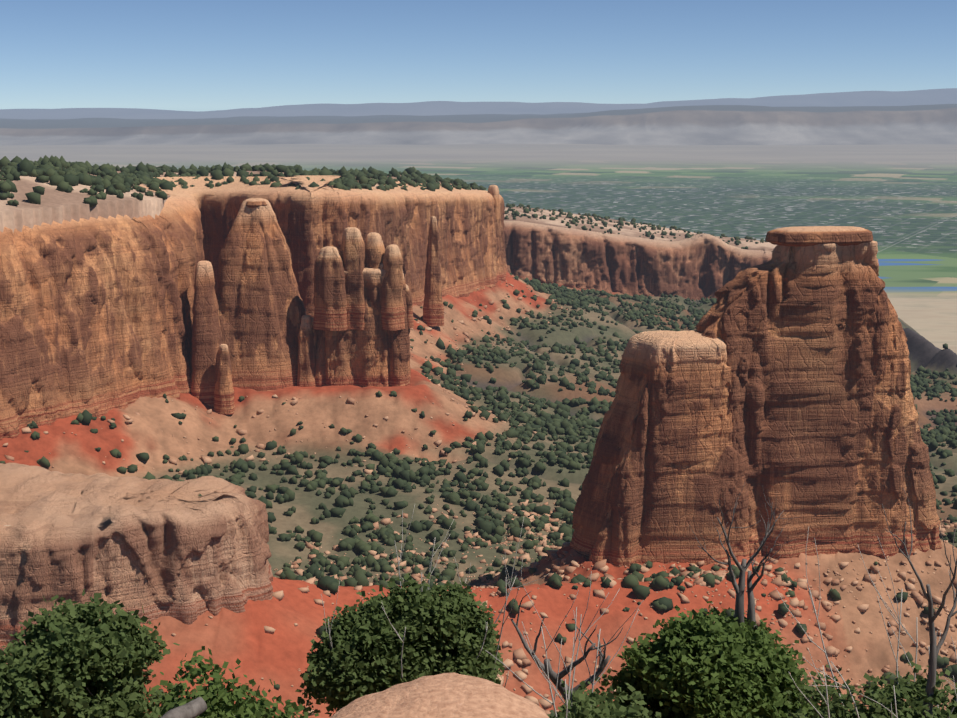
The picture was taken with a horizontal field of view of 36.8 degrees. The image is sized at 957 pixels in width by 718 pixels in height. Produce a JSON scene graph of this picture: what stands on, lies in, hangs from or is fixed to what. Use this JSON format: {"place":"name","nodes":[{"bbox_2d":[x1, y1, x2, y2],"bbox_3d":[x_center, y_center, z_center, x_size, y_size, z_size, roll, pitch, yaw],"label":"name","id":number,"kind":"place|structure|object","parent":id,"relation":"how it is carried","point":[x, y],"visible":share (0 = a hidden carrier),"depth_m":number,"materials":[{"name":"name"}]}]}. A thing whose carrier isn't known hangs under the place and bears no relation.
{"place":"outdoors","nodes":[
{"label":"outdoors","id":0,"kind":"place"},
{"bbox_2d":[0,175,508,439],"bbox_3d":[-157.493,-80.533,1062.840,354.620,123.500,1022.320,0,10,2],"label":"mesa cliff","id":1,"kind":"structure","parent":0,"point":[96,317],"depth_m":755.05,"materials":[{"name":"brown stone"}]},
{"bbox_2d":[488,185,500,265],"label":"end column","id":2,"kind":"structure","parent":1,"relation":"on","point":[493,190],"depth_m":1265.46,"materials":[{"name":"brown stone"}]},
{"bbox_2d":[0,171,956,717],"bbox_3d":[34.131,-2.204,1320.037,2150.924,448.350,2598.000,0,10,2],"label":"terrain","id":3,"kind":"structure","parent":0,"point":[254,647],"depth_m":688.35,"materials":[{"name":"orange soil"}]},
{"bbox_2d":[0,589,196,717],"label":"bush","id":4,"kind":"object","parent":3,"relation":"on","point":[63,660],"depth_m":11.77,"materials":[{"name":"green plant"}]},
{"bbox_2d":[0,463,273,650],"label":"outcrop","id":5,"kind":"object","parent":3,"relation":"on","point":[183,552],"visible":0.94,"depth_m":422.72,"materials":[{"name":"beige stone"}]},
{"bbox_2d":[160,697,206,717],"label":"log","id":6,"kind":"object","parent":3,"relation":"on","point":[195,708],"visible":1,"depth_m":9.41,"materials":[{"name":"grey wood"}]},
{"bbox_2d":[191,261,222,406],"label":"pillar","id":7,"kind":"structure","parent":3,"relation":"on","point":[206,339],"depth_m":781.03,"materials":[{"name":"brown stone"}]},
{"bbox_2d":[214,344,234,414],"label":"pillar","id":8,"kind":"structure","parent":3,"relation":"on","point":[224,403],"depth_m":776.66,"materials":[{"name":"brown stone"}]},
{"bbox_2d":[147,646,318,717],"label":"bush","id":9,"kind":"object","parent":3,"relation":"on","point":[218,697],"depth_m":10.64,"materials":[{"name":"green plant"}]},
{"bbox_2d":[215,198,305,390],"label":"spire","id":10,"kind":"structure","parent":3,"relation":"on","point":[261,310],"depth_m":797.29,"materials":[{"name":"brown stone"}]},
{"bbox_2d":[246,200,266,207],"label":"caprock","id":11,"kind":"structure","parent":10,"relation":"on","point":[253,203],"depth_m":796.12,"materials":[{"name":"brown stone"}]},
{"bbox_2d":[297,323,315,386],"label":"pillar","id":12,"kind":"structure","parent":3,"relation":"on","point":[306,363],"depth_m":802.39,"materials":[{"name":"brown stone"}]},
{"bbox_2d":[301,315,311,328],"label":"organ pipe","id":13,"kind":"object","parent":12,"relation":"on","point":[307,319],"visible":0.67,"depth_m":801.11,"materials":[{"name":"brown stone"}]},
{"bbox_2d":[312,317,317,354],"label":"pillar","id":14,"kind":"structure","parent":3,"relation":"on","point":[315,332],"depth_m":805.72,"materials":[{"name":"brown stone"}]},
{"bbox_2d":[314,267,410,386],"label":"rock formation base","id":15,"kind":"object","parent":3,"relation":"on","point":[372,353],"visible":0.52,"depth_m":802.36,"materials":[{"name":"brown stone"}]},
{"bbox_2d":[313,246,346,330],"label":"rock spire","id":16,"kind":"structure","parent":15,"relation":"on","point":[330,305],"depth_m":793.52,"materials":[{"name":"brown stone"}]},
{"bbox_2d":[339,227,365,329],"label":"rock spire","id":17,"kind":"structure","parent":15,"relation":"on","point":[352,252],"depth_m":796.21,"materials":[{"name":"brown stone"}]},
{"bbox_2d":[365,232,384,268],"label":"rock spire","id":18,"kind":"structure","parent":15,"relation":"on","point":[374,249],"depth_m":797.44,"materials":[{"name":"brown stone"}]},
{"bbox_2d":[381,244,404,329],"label":"rock spire","id":19,"kind":"structure","parent":15,"relation":"on","point":[392,311],"depth_m":795.50,"materials":[{"name":"brown stone"}]},
{"bbox_2d":[405,284,413,327],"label":"rock spire","id":20,"kind":"structure","parent":15,"relation":"on","point":[409,303],"depth_m":802.89,"materials":[{"name":"brown stone"}]},
{"bbox_2d":[295,572,511,716],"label":"bush","id":21,"kind":"object","parent":3,"relation":"on","point":[445,631],"depth_m":14.49,"materials":[{"name":"green plant"}]},
{"bbox_2d":[321,505,547,682],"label":"bare twigs","id":22,"kind":"object","parent":21,"relation":"on","point":[486,626],"visible":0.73,"depth_m":14.68,"materials":[{"name":"beige wood"}]},
{"bbox_2d":[423,216,443,325],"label":"rock spire","id":23,"kind":"object","parent":3,"relation":"on","point":[433,310],"visible":0.98,"depth_m":1061.53,"materials":[{"name":"brown stone"}]},
{"bbox_2d":[330,672,548,717],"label":"boulder","id":24,"kind":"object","parent":3,"relation":"on","point":[450,695],"depth_m":8.11,"materials":[{"name":"stone"}]},
{"bbox_2d":[0,155,956,716],"bbox_3d":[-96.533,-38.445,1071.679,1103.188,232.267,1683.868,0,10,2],"label":"juniper shrubs","id":25,"kind":"object","parent":3,"relation":"on","point":[60,173],"visible":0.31,"depth_m":763.25,"materials":[{"name":"green plant"}]},
{"bbox_2d":[2,276,956,715],"bbox_3d":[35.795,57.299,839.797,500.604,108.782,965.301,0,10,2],"label":"talus boulders","id":26,"kind":"object","parent":3,"relation":"on","point":[520,656],"visible":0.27,"depth_m":554.56,"materials":[{"name":"beige stone"}]},
{"bbox_2d":[485,571,643,717],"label":"bare twigs","id":27,"kind":"object","parent":3,"relation":"on","point":[569,675],"visible":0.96,"depth_m":10.86,"materials":[{"name":"grey wood"}]},
{"bbox_2d":[510,591,622,700],"bbox_3d":[0.688,2.463,11.441,0.876,1.266,0.493,0,10,2],"label":"snag","id":28,"kind":"object","parent":3,"relation":"on","point":[603,662],"visible":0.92,"depth_m":11.49,"materials":[{"name":"grey wood"}]},
{"bbox_2d":[547,680,660,717],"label":"bush","id":29,"kind":"object","parent":3,"relation":"on","point":[582,703],"visible":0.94,"depth_m":10.67,"materials":[{"name":"green plant"}]},
{"bbox_2d":[570,330,751,566],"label":"monument shoulder","id":30,"kind":"object","parent":3,"relation":"on","point":[667,461],"visible":0.83,"depth_m":552.35},
{"bbox_2d":[595,601,820,717],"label":"bush","id":31,"kind":"object","parent":3,"relation":"on","point":[700,664],"visible":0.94,"depth_m":13.28,"materials":[{"name":"green plant"}]},
{"bbox_2d":[689,488,796,636],"bbox_3d":[2.525,1.942,13.780,1.062,1.657,0.604,-6,11,-30],"label":"snag","id":32,"kind":"object","parent":3,"relation":"on","point":[739,587],"visible":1,"depth_m":13.78,"materials":[{"name":"grey wood"}]},
{"bbox_2d":[696,241,941,560],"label":"monument","id":33,"kind":"object","parent":3,"relation":"on","point":[832,446],"visible":0.69,"depth_m":560.15,"materials":[{"name":"brown stone"}]},
{"bbox_2d":[765,226,872,245],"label":"monument cap","id":34,"kind":"object","parent":33,"relation":"on","point":[816,235],"visible":0.98,"depth_m":554.10,"materials":[{"name":"brown stone"}]},
{"bbox_2d":[776,527,956,717],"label":"bare twigs","id":35,"kind":"object","parent":3,"relation":"on","point":[847,687],"visible":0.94,"depth_m":11.52,"materials":[{"name":"wood"}]},
{"bbox_2d":[777,661,956,717],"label":"bush","id":36,"kind":"object","parent":3,"relation":"on","point":[884,696],"visible":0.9,"depth_m":11.40,"materials":[{"name":"green plant"}]},
{"bbox_2d":[882,488,956,717],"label":"snag","id":37,"kind":"object","parent":3,"relation":"on","point":[933,656],"visible":1,"depth_m":11.01,"materials":[{"name":"grey wood"}]},
{"bbox_2d":[0,144,956,353],"bbox_3d":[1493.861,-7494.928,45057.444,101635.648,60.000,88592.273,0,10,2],"label":"valley ground","id":38,"kind":"structure","parent":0,"point":[899,201],"depth_m":8387.29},
{"bbox_2d":[0,104,956,147],"bbox_3d":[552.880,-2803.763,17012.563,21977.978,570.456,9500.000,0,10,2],"label":"distant mesas","id":39,"kind":"structure","parent":0,"point":[768,125],"depth_m":15281.69,"materials":[{"name":"grey stone"}]},
{"bbox_2d":[0,88,956,119],"bbox_3d":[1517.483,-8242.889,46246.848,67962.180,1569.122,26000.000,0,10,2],"label":"distant mountain range","id":40,"kind":"structure","parent":0,"point":[876,98],"depth_m":41591.50,"materials":[{"name":"grey stone"}]},
{"bbox_2d":[0,0,956,110],"label":"sky","id":41,"kind":"structure","parent":0,"point":[177,55],"materials":[{"name":"blue"}]},
{"bbox_2d":[504,221,772,300],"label":"cliff","id":42,"kind":"structure","parent":0,"point":[699,266],"depth_m":1578.12,"materials":[{"name":"brown stone"}]}
]}

